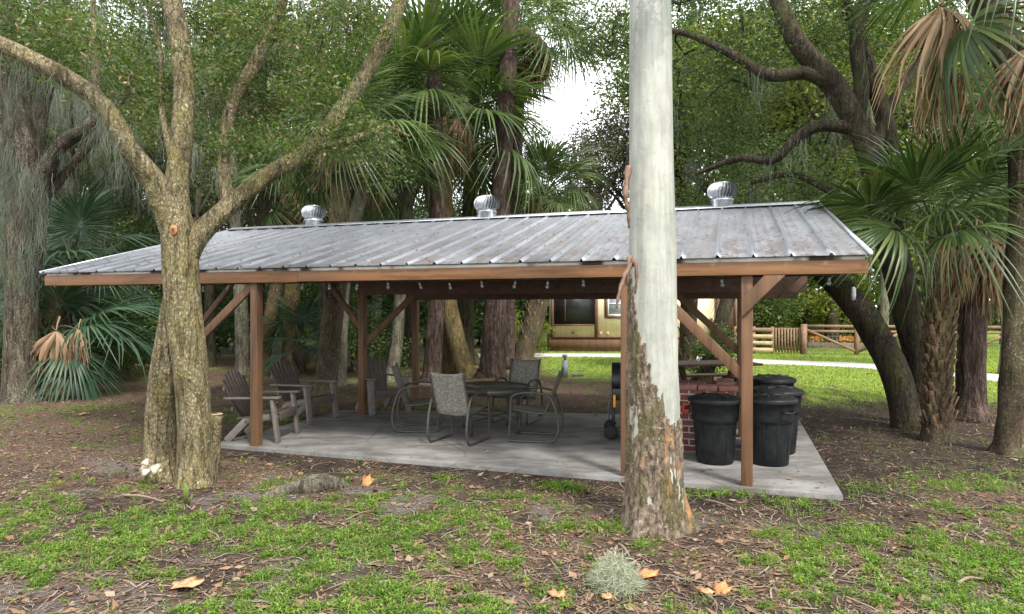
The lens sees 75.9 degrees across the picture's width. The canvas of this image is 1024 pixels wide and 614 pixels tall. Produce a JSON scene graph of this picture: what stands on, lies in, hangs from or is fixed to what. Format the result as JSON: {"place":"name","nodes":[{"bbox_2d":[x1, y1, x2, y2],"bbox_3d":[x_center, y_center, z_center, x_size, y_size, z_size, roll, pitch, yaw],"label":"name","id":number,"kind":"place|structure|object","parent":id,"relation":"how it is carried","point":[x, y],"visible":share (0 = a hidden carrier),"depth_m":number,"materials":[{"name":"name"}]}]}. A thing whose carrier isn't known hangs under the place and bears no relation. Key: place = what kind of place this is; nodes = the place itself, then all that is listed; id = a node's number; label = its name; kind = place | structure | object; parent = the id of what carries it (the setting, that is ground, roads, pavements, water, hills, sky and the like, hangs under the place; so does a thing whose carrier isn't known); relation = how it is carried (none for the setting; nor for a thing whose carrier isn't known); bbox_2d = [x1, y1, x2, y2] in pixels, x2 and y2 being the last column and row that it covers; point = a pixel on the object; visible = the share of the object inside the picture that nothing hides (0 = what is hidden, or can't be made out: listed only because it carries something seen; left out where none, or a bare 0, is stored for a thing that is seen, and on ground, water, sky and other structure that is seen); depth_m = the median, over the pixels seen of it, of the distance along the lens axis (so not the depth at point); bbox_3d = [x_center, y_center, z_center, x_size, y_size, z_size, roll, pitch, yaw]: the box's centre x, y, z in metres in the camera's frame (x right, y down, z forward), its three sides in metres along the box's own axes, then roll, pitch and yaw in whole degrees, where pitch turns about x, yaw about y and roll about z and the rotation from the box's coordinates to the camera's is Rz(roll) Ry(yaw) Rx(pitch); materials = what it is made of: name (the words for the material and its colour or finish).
{"place":"outdoors","nodes":[
{"label":"outdoors","id":0,"kind":"place"},
{"bbox_2d":[0,312,1023,613],"bbox_3d":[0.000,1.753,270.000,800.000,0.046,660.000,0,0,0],"label":"ground","id":1,"kind":"structure","parent":0,"point":[836,414],"depth_m":5.76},
{"bbox_2d":[0,176,160,390],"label":"cabbage palm","id":2,"kind":"object","parent":1,"relation":"on","point":[89,207],"visible":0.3,"depth_m":13.64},
{"bbox_2d":[0,276,161,403],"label":"young palm","id":3,"kind":"object","parent":1,"relation":"on","point":[53,345],"visible":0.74,"depth_m":12.57,"materials":[{"name":"green plant"}]},
{"bbox_2d":[0,46,166,367],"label":"moss hung oak","id":4,"kind":"object","parent":1,"relation":"on","point":[58,119],"visible":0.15,"depth_m":17.79,"materials":[{"name":"green plant"}]},
{"bbox_2d":[40,235,150,368],"bbox_3d":[-11.613,-0.012,17.645,5.160,3.739,3.510,0,0,41],"label":"leafy shrub","id":5,"kind":"object","parent":1,"relation":"on","point":[75,259],"visible":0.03,"depth_m":16.60,"materials":[{"name":"green plant"}]},
{"bbox_2d":[42,258,162,374],"bbox_3d":[-10.068,0.308,16.793,2.760,3.059,3.834,0,0,5],"label":"leafy shrub","id":6,"kind":"object","parent":1,"relation":"on","point":[150,321],"visible":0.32,"depth_m":16.92,"materials":[{"name":"green plant"}]},
{"bbox_2d":[0,0,206,404],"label":"mossy oak","id":7,"kind":"object","parent":1,"relation":"on","point":[32,183],"visible":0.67,"depth_m":11.95,"materials":[{"name":"green plant"}]},
{"bbox_2d":[49,130,163,325],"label":"crooked tree","id":8,"kind":"object","parent":1,"relation":"on","point":[143,207],"visible":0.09,"depth_m":20.92,"materials":[{"name":"green plant"}]},
{"bbox_2d":[58,110,156,361],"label":"mossy tree","id":9,"kind":"object","parent":1,"relation":"on","point":[83,178],"visible":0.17,"depth_m":20.16,"materials":[{"name":"green plant"}]},
{"bbox_2d":[74,307,146,380],"bbox_3d":[-9.586,0.878,15.539,1.679,1.844,1.932,0,0,44],"label":"green shrub","id":10,"kind":"object","parent":1,"relation":"on","point":[126,356],"visible":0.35,"depth_m":15.40,"materials":[{"name":"green plant"}]},
{"bbox_2d":[45,8,249,357],"bbox_3d":[-13.217,-3.979,23.070,7.986,11.627,7.285,0,0,14],"label":"moss hung oak","id":11,"kind":"object","parent":1,"relation":"on","point":[141,212],"visible":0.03,"depth_m":22.61,"materials":[{"name":"green plant"}]},
{"bbox_2d":[114,284,234,361],"bbox_3d":[-10.559,-0.172,21.382,3.630,4.079,5.412,0,0,9],"label":"leafy shrub","id":12,"kind":"object","parent":1,"relation":"on","point":[222,329],"visible":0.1,"depth_m":21.34,"materials":[{"name":"green plant"}]},
{"bbox_2d":[71,53,281,297],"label":"moss hung oak","id":13,"kind":"object","parent":1,"relation":"on","point":[196,211],"visible":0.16,"depth_m":18.78,"materials":[{"name":"green plant"}]},
{"bbox_2d":[148,94,255,366],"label":"mossy tree","id":14,"kind":"object","parent":1,"relation":"on","point":[209,295],"visible":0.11,"depth_m":19.19,"materials":[{"name":"green plant"}]},
{"bbox_2d":[96,0,313,304],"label":"moss hung oak","id":15,"kind":"object","parent":1,"relation":"on","point":[123,5],"visible":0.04,"depth_m":31.22,"materials":[{"name":"green plant"}]},
{"bbox_2d":[0,0,428,488],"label":"forked oak","id":16,"kind":"object","parent":1,"relation":"on","point":[183,423],"visible":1,"depth_m":6.69,"materials":[{"name":"green plant"}]},
{"bbox_2d":[139,458,161,476],"bbox_3d":[-3.570,1.571,6.447,0.225,0.153,0.155,0,0,13],"label":"bracket fungus","id":17,"kind":"object","parent":16,"relation":"attached to","point":[146,467],"visible":1,"depth_m":6.46},
{"bbox_2d":[131,21,324,352],"bbox_3d":[-9.987,-4.552,25.004,7.480,12.789,9.047,0,0,-25],"label":"moss hung oak","id":18,"kind":"object","parent":1,"relation":"on","point":[205,211],"visible":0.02,"depth_m":23.82,"materials":[{"name":"green plant"}]},
{"bbox_2d":[201,284,267,350],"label":"leafy shrub","id":19,"kind":"object","parent":1,"relation":"on","point":[227,300],"visible":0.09,"depth_m":26.94,"materials":[{"name":"green plant"}]},
{"bbox_2d":[189,101,284,374],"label":"mossy tree","id":20,"kind":"object","parent":1,"relation":"on","point":[242,360],"visible":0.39,"depth_m":16.91,"materials":[{"name":"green plant"}]},
{"bbox_2d":[202,32,316,316],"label":"cabbage palm","id":21,"kind":"object","parent":1,"relation":"on","point":[260,215],"visible":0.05,"depth_m":19.84,"materials":[{"name":"green plant"}]},
{"bbox_2d":[207,98,327,373],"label":"mossy tree","id":22,"kind":"object","parent":1,"relation":"on","point":[268,312],"visible":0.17,"depth_m":17.60,"materials":[{"name":"green plant"}]},
{"bbox_2d":[188,0,390,338],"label":"moss hung oak","id":23,"kind":"object","parent":1,"relation":"on","point":[307,3],"visible":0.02,"depth_m":33.07,"materials":[{"name":"green plant"}]},
{"bbox_2d":[207,117,374,366],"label":"cabbage palm","id":24,"kind":"object","parent":1,"relation":"on","point":[292,292],"visible":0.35,"depth_m":17.43,"materials":[{"name":"green plant"}]},
{"bbox_2d":[239,292,349,375],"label":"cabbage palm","id":25,"kind":"object","parent":1,"relation":"on","point":[301,354],"visible":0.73,"depth_m":17.19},
{"bbox_2d":[261,474,349,494],"bbox_3d":[-1.948,1.714,6.256,0.826,0.239,0.216,0,0,-22],"label":"rock","id":26,"kind":"object","parent":1,"relation":"on","point":[314,483],"visible":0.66,"depth_m":6.18,"materials":[{"name":"grey stone"}]},
{"bbox_2d":[193,15,427,355],"bbox_3d":[-5.891,-3.406,20.793,7.678,10.464,6.680,0,0,-37],"label":"moss hung oak","id":27,"kind":"object","parent":1,"relation":"on","point":[321,286],"visible":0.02,"depth_m":19.43,"materials":[{"name":"green plant"}]},
{"bbox_2d":[265,282,370,350],"bbox_3d":[-7.045,-0.139,24.983,3.827,3.996,4.107,0,0,20],"label":"green shrub","id":28,"kind":"object","parent":1,"relation":"on","point":[313,287],"visible":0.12,"depth_m":24.43,"materials":[{"name":"green plant"}]},
{"bbox_2d":[305,296,391,371],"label":"tree","id":29,"kind":"object","parent":1,"relation":"on","point":[352,359],"visible":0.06,"depth_m":17.86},
{"bbox_2d":[242,28,459,393],"bbox_3d":[-3.365,-1.851,13.674,4.220,7.438,4.540,0,0,41],"label":"cabbage palm","id":30,"kind":"object","parent":1,"relation":"on","point":[332,313],"visible":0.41,"depth_m":13.38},
{"bbox_2d":[347,300,411,371],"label":"green shrub","id":31,"kind":"object","parent":1,"relation":"on","point":[353,332],"visible":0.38,"depth_m":16.28,"materials":[{"name":"green plant"}]},
{"bbox_2d":[297,94,461,385],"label":"cabbage palm","id":32,"kind":"object","parent":1,"relation":"on","point":[356,214],"visible":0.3,"depth_m":14.51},
{"bbox_2d":[270,27,491,350],"bbox_3d":[-5.580,-4.552,26.169,8.152,12.789,9.109,0,0,35],"label":"moss hung oak","id":33,"kind":"object","parent":1,"relation":"on","point":[374,300],"visible":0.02,"depth_m":25.79,"materials":[{"name":"green plant"}]},
{"bbox_2d":[325,1,442,366],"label":"dark tree","id":34,"kind":"object","parent":1,"relation":"on","point":[408,324],"visible":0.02,"depth_m":19.30,"materials":[{"name":"green plant"}]},
{"bbox_2d":[368,295,428,345],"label":"green shrub","id":35,"kind":"object","parent":1,"relation":"on","point":[423,303],"visible":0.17,"depth_m":26.13,"materials":[{"name":"green plant"}]},
{"bbox_2d":[364,45,451,381],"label":"palm tree","id":36,"kind":"object","parent":1,"relation":"on","point":[396,347],"visible":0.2,"depth_m":15.63,"materials":[{"name":"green plant"}]},
{"bbox_2d":[379,70,484,377],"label":"palm tree","id":37,"kind":"object","parent":1,"relation":"on","point":[458,346],"visible":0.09,"depth_m":16.51,"materials":[{"name":"green plant"}]},
{"bbox_2d":[420,0,445,380],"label":"pine tree","id":38,"kind":"object","parent":1,"relation":"on","point":[434,340],"visible":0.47,"depth_m":15.60,"materials":[{"name":"brown plant"}]},
{"bbox_2d":[298,0,577,373],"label":"cabbage palm","id":39,"kind":"object","parent":1,"relation":"on","point":[420,35],"visible":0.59,"depth_m":16.01,"materials":[{"name":"green plant"}]},
{"bbox_2d":[39,200,872,486],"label":"pavilion","id":40,"kind":"structure","parent":1,"relation":"on","point":[588,248],"depth_m":8.15,"materials":[{"name":"metal"}]},
{"bbox_2d":[301,205,325,227],"bbox_3d":[-3.616,-1.616,11.980,0.432,0.467,0.430,0,0,-36],"label":"turbine vent","id":41,"kind":"object","parent":40,"relation":"on","point":[313,214],"visible":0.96,"depth_m":11.84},
{"bbox_2d":[474,195,499,219],"bbox_3d":[-0.418,-1.616,10.916,0.432,0.467,0.429,0,0,27],"label":"turbine vent","id":42,"kind":"object","parent":40,"relation":"on","point":[486,205],"visible":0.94,"depth_m":10.78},
{"bbox_2d":[144,275,830,291],"bbox_3d":[-1.038,-0.250,7.413,8.416,0.125,0.066,0,0,18],"label":"string light","id":43,"kind":"object","parent":40,"relation":"hanging from","point":[514,285],"visible":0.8,"depth_m":7.25,"materials":[{"name":"rubber"}]},
{"bbox_2d":[707,181,736,208],"bbox_3d":[3.115,-1.616,9.741,0.429,0.467,0.432,0,0,0],"label":"turbine vent","id":44,"kind":"object","parent":40,"relation":"on","point":[721,193],"visible":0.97,"depth_m":9.61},
{"bbox_2d":[363,6,559,221],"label":"moss hung oak","id":45,"kind":"object","parent":1,"relation":"on","point":[461,103],"visible":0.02,"depth_m":25.69,"materials":[{"name":"green plant"}]},
{"bbox_2d":[422,0,523,364],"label":"dark tree","id":46,"kind":"object","parent":1,"relation":"on","point":[466,309],"visible":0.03,"depth_m":19.82,"materials":[{"name":"brown plant"}]},
{"bbox_2d":[415,69,558,338],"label":"forest tree","id":47,"kind":"object","parent":1,"relation":"on","point":[544,135],"visible":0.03,"depth_m":35.76,"materials":[{"name":"green plant"}]},
{"bbox_2d":[473,0,519,378],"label":"pine tree","id":48,"kind":"object","parent":1,"relation":"on","point":[493,355],"visible":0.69,"depth_m":16.29,"materials":[{"name":"brown plant"}]},
{"bbox_2d":[457,209,548,347],"bbox_3d":[-0.279,-1.134,28.523,5.697,6.118,7.857,0,0,-41],"label":"leafy shrub","id":49,"kind":"object","parent":1,"relation":"on","point":[478,303],"visible":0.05,"depth_m":27.50,"materials":[{"name":"green plant"}]},
{"bbox_2d":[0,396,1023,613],"bbox_3d":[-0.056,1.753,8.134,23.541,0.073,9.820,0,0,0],"label":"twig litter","id":50,"kind":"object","parent":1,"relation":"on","point":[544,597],"visible":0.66,"depth_m":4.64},
{"bbox_2d":[0,404,1023,613],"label":"weeds","id":51,"kind":"object","parent":1,"relation":"on","point":[997,558],"visible":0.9,"depth_m":4.67,"materials":[{"name":"plant"}]},
{"bbox_2d":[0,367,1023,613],"bbox_3d":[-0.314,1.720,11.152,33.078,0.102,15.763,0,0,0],"label":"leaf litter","id":52,"kind":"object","parent":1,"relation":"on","point":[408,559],"visible":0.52,"depth_m":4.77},
{"bbox_2d":[220,410,842,499],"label":"concrete slab","id":53,"kind":"structure","parent":1,"relation":"on","point":[352,434],"depth_m":7.89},
{"bbox_2d":[222,369,300,443],"bbox_3d":[-3.286,1.271,8.563,0.812,0.912,0.750,0,0,4],"label":"adirondack chair","id":54,"kind":"object","parent":53,"relation":"on","point":[235,387],"visible":0.85,"depth_m":8.44,"materials":[{"name":"wood"}]},
{"bbox_2d":[270,360,338,424],"bbox_3d":[-3.163,1.271,9.916,0.812,0.912,0.750,0,0,20],"label":"adirondack chair","id":55,"kind":"object","parent":53,"relation":"on","point":[287,379],"visible":0.84,"depth_m":9.91,"materials":[{"name":"wood"}]},
{"bbox_2d":[352,355,410,415],"bbox_3d":[-2.168,1.271,10.756,0.750,0.912,0.812,0,0,-38],"label":"adirondack chair","id":56,"kind":"object","parent":53,"relation":"on","point":[377,385],"visible":0.71,"depth_m":10.85,"materials":[{"name":"wood"}]},
{"bbox_2d":[391,363,442,432],"bbox_3d":[-1.323,1.248,9.168,0.668,0.908,0.577,0,0,-2],"label":"sling chair","id":57,"kind":"object","parent":53,"relation":"on","point":[403,393],"visible":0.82,"depth_m":9.02,"materials":[{"name":"metal"}]},
{"bbox_2d":[426,371,489,445],"bbox_3d":[-0.671,1.248,8.312,0.577,0.908,0.668,0,0,24],"label":"sling chair","id":58,"kind":"object","parent":53,"relation":"on","point":[450,395],"visible":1,"depth_m":8.13,"materials":[{"name":"fabric"}]},
{"bbox_2d":[461,381,530,436],"bbox_3d":[-0.300,1.379,8.950,1.112,0.618,1.112,0,0,0],"label":"patio table","id":59,"kind":"object","parent":53,"relation":"on","point":[508,389],"visible":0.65,"depth_m":8.74,"materials":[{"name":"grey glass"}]},
{"bbox_2d":[492,358,542,424],"bbox_3d":[0.091,1.248,9.829,0.577,0.908,0.668,0,0,23],"label":"sling chair","id":60,"kind":"object","parent":53,"relation":"on","point":[525,371],"visible":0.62,"depth_m":10.01,"materials":[{"name":"fabric"}]},
{"bbox_2d":[508,367,563,442],"bbox_3d":[0.322,1.248,8.491,0.668,0.908,0.577,0,0,10],"label":"sling chair","id":61,"kind":"object","parent":53,"relation":"on","point":[525,408],"visible":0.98,"depth_m":8.30,"materials":[{"name":"metal"}]},
{"bbox_2d":[604,362,620,439],"bbox_3d":[1.701,1.215,8.563,1.000,0.970,0.553,0,0,8],"label":"cart grill","id":62,"kind":"object","parent":53,"relation":"on","point":[612,427],"visible":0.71,"depth_m":8.41,"materials":[{"name":"black metal"}]},
{"bbox_2d":[679,378,737,451],"bbox_3d":[2.228,1.309,8.250,1.148,0.782,1.099,0,0,18],"label":"brick barbecue","id":63,"kind":"object","parent":53,"relation":"on","point":[687,388],"visible":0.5,"depth_m":7.73,"materials":[{"name":"red brick"}]},
{"bbox_2d":[684,392,740,465],"bbox_3d":[2.230,1.329,7.220,0.578,0.739,0.578,0,0,-30],"label":"rubbish bin","id":64,"kind":"object","parent":53,"relation":"on","point":[715,417],"visible":0.95,"depth_m":7.03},
{"bbox_2d":[740,391,798,466],"bbox_3d":[2.800,1.321,7.160,0.590,0.754,0.590,0,0,29],"label":"rubbish bin","id":65,"kind":"object","parent":53,"relation":"on","point":[773,416],"visible":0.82,"depth_m":6.96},
{"bbox_2d":[753,374,796,386],"bbox_3d":[3.550,1.313,8.950,0.602,0.769,0.602,0,0,9],"label":"rubbish bin","id":66,"kind":"object","parent":53,"relation":"on","point":[770,379],"visible":0.23,"depth_m":8.76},
{"bbox_2d":[753,384,804,454],"bbox_3d":[3.110,1.313,7.720,0.602,0.769,0.602,0,0,9],"label":"rubbish bin","id":67,"kind":"object","parent":53,"relation":"on","point":[796,392],"visible":0.27,"depth_m":7.54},
{"bbox_2d":[442,0,623,369],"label":"cabbage palm","id":68,"kind":"object","parent":1,"relation":"on","point":[543,68],"visible":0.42,"depth_m":18.38,"materials":[{"name":"plant"}]},
{"bbox_2d":[78,151,1000,330],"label":"distant wood","id":69,"kind":"object","parent":1,"relation":"on","point":[994,323],"visible":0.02,"depth_m":48.97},
{"bbox_2d":[477,122,613,359],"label":"cabbage palm","id":70,"kind":"object","parent":1,"relation":"on","point":[531,327],"visible":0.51,"depth_m":19.52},
{"bbox_2d":[554,112,628,211],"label":"brown forest tree","id":71,"kind":"object","parent":1,"relation":"on","point":[599,197],"visible":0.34,"depth_m":34.61,"materials":[{"name":"green plant"}]},
{"bbox_2d":[583,546,649,599],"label":"moss clump","id":72,"kind":"object","parent":1,"relation":"on","point":[609,575],"visible":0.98,"depth_m":4.04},
{"bbox_2d":[547,299,736,351],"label":"house","id":73,"kind":"structure","parent":1,"relation":"on","point":[585,325],"depth_m":25.82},
{"bbox_2d":[605,299,620,318],"bbox_3d":[4.071,-0.132,25.796,0.874,1.177,0.055,0,0,2],"label":"window","id":74,"kind":"structure","parent":73,"relation":"in","point":[610,311],"depth_m":25.79,"materials":[{"name":"clear glass"}]},
{"bbox_2d":[573,97,711,208],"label":"brown forest tree","id":75,"kind":"object","parent":1,"relation":"on","point":[599,129],"visible":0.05,"depth_m":36.91,"materials":[{"name":"green plant"}]},
{"bbox_2d":[615,0,700,539],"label":"gum tree","id":76,"kind":"object","parent":1,"relation":"on","point":[654,501],"visible":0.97,"depth_m":5.14,"materials":[{"name":"white plant"}]},
{"bbox_2d":[355,345,999,408],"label":"lawn grass","id":77,"kind":"structure","parent":1,"relation":"on","point":[867,383],"depth_m":18.13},
{"bbox_2d":[591,0,770,204],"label":"forest tree","id":78,"kind":"object","parent":1,"relation":"on","point":[688,4],"visible":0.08,"depth_m":36.43,"materials":[{"name":"green plant"}]},
{"bbox_2d":[582,0,783,204],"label":"pale forest tree","id":79,"kind":"object","parent":1,"relation":"on","point":[625,102],"visible":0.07,"depth_m":34.47,"materials":[{"name":"green plant"}]},
{"bbox_2d":[677,193,717,369],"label":"cabbage palm","id":80,"kind":"object","parent":1,"relation":"on","point":[686,335],"visible":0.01,"depth_m":18.31,"materials":[{"name":"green plant"}]},
{"bbox_2d":[680,318,736,380],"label":"green shrub","id":81,"kind":"object","parent":1,"relation":"on","point":[705,351],"visible":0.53,"depth_m":15.04,"materials":[{"name":"green plant"}]},
{"bbox_2d":[678,360,762,384],"bbox_3d":[3.550,1.381,11.900,1.700,0.763,1.675,0,0,-9],"label":"picnic table","id":82,"kind":"object","parent":1,"relation":"on","point":[682,374],"visible":0.25,"depth_m":11.84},
{"bbox_2d":[492,0,966,431],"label":"leaning oak","id":83,"kind":"object","parent":1,"relation":"on","point":[900,370],"visible":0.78,"depth_m":10.49,"materials":[{"name":"green plant"}]},
{"bbox_2d":[623,1,837,333],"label":"pale forest tree","id":84,"kind":"object","parent":1,"relation":"on","point":[715,23],"visible":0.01,"depth_m":35.67,"materials":[{"name":"green plant"}]},
{"bbox_2d":[623,18,864,287],"bbox_3d":[11.837,-6.179,34.833,13.319,16.118,12.426,0,0,-6],"label":"pale forest tree","id":85,"kind":"object","parent":1,"relation":"on","point":[676,165],"visible":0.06,"depth_m":32.38,"materials":[{"name":"green plant"}]},
{"bbox_2d":[676,126,820,380],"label":"slanting tree","id":86,"kind":"object","parent":1,"relation":"on","point":[724,310],"visible":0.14,"depth_m":15.56,"materials":[{"name":"green plant"}]},
{"bbox_2d":[734,326,773,353],"bbox_3d":[9.082,1.340,24.680,1.420,1.220,0.125,0,0,16],"label":"slat fence","id":87,"kind":"object","parent":1,"relation":"on","point":[770,336],"visible":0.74,"depth_m":24.54,"materials":[{"name":"brown wood"}]},
{"bbox_2d":[753,293,812,347],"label":"green shrub","id":88,"kind":"object","parent":1,"relation":"on","point":[766,320],"visible":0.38,"depth_m":27.19,"materials":[{"name":"green plant"}]},
{"bbox_2d":[754,276,823,344],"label":"green shrub","id":89,"kind":"object","parent":1,"relation":"on","point":[807,311],"visible":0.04,"depth_m":28.99,"materials":[{"name":"green plant"}]},
{"bbox_2d":[755,276,848,345],"bbox_3d":[12.710,-0.406,29.101,4.657,4.519,4.764,0,0,37],"label":"yellow shrub","id":90,"kind":"object","parent":1,"relation":"on","point":[819,305],"visible":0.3,"depth_m":28.12,"materials":[{"name":"green plant"}]},
{"bbox_2d":[757,141,859,211],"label":"pale tree","id":91,"kind":"object","parent":1,"relation":"on","point":[813,165],"visible":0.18,"depth_m":28.59,"materials":[{"name":"green plant"}]},
{"bbox_2d":[672,0,954,344],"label":"pale forest tree","id":92,"kind":"object","parent":1,"relation":"on","point":[766,97],"visible":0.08,"depth_m":29.71,"materials":[{"name":"green plant"}]},
{"bbox_2d":[807,335,864,348],"bbox_3d":[14.036,1.472,28.073,2.800,0.576,1.260,0,0,14],"label":"garden bed","id":93,"kind":"object","parent":1,"relation":"on","point":[816,342],"visible":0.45,"depth_m":27.72,"materials":[{"name":"soil"}]},
{"bbox_2d":[808,266,879,336],"bbox_3d":[15.758,-0.320,30.927,4.154,4.339,4.207,0,0,33],"label":"yellow shrub","id":94,"kind":"object","parent":1,"relation":"on","point":[861,285],"visible":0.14,"depth_m":30.10,"materials":[{"name":"green plant"}]},
{"bbox_2d":[696,5,993,342],"bbox_3d":[13.375,-4.900,27.899,9.911,13.519,11.522,0,0,-45],"label":"pale forest tree","id":95,"kind":"object","parent":1,"relation":"on","point":[827,113],"visible":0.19,"depth_m":27.37,"materials":[{"name":"green plant"}]},
{"bbox_2d":[829,125,934,324],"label":"pale tree","id":96,"kind":"object","parent":1,"relation":"on","point":[884,305],"visible":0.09,"depth_m":26.89,"materials":[{"name":"green plant"}]},
{"bbox_2d":[781,5,1002,340],"bbox_3d":[19.151,-6.434,33.193,12.515,16.638,12.734,0,0,36],"label":"pale forest tree","id":97,"kind":"object","parent":1,"relation":"on","point":[891,321],"visible":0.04,"depth_m":31.21,"materials":[{"name":"green plant"}]},
{"bbox_2d":[767,103,1023,443],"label":"palm tree","id":98,"kind":"object","parent":1,"relation":"on","point":[946,263],"visible":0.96,"depth_m":8.28,"materials":[{"name":"plant"}]},
{"bbox_2d":[801,324,1000,355],"bbox_3d":[15.531,1.290,22.916,10.128,1.320,0.484,0,0,16],"label":"rail fence","id":99,"kind":"object","parent":1,"relation":"on","point":[856,350],"visible":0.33,"depth_m":23.93,"materials":[{"name":"brown wood"}]},
{"bbox_2d":[774,328,800,352],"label":"picket gate","id":100,"kind":"structure","parent":99,"relation":"attached to","point":[781,348],"depth_m":24.34,"materials":[{"name":"brown wood"}]},
{"bbox_2d":[810,0,1023,457],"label":"tall palm","id":101,"kind":"object","parent":1,"relation":"on","point":[945,39],"visible":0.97,"depth_m":7.66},
{"bbox_2d":[832,135,1008,422],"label":"skirted palm","id":102,"kind":"object","parent":1,"relation":"on","point":[972,405],"visible":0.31,"depth_m":10.11,"materials":[{"name":"plant"}]},
{"bbox_2d":[840,0,1023,291],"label":"pale forest tree","id":103,"kind":"object","parent":1,"relation":"on","point":[907,117],"visible":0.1,"depth_m":27.57,"materials":[{"name":"green plant"}]},
{"bbox_2d":[917,56,1007,373],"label":"cabbage palm","id":104,"kind":"object","parent":1,"relation":"on","point":[975,128],"visible":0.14,"depth_m":17.34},
{"bbox_2d":[22,0,1023,306],"label":"sky","id":105,"kind":"structure","parent":0,"point":[560,120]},
{"bbox_2d":[477,353,998,381],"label":"path","id":106,"kind":"structure","parent":0,"point":[990,377],"depth_m":20.36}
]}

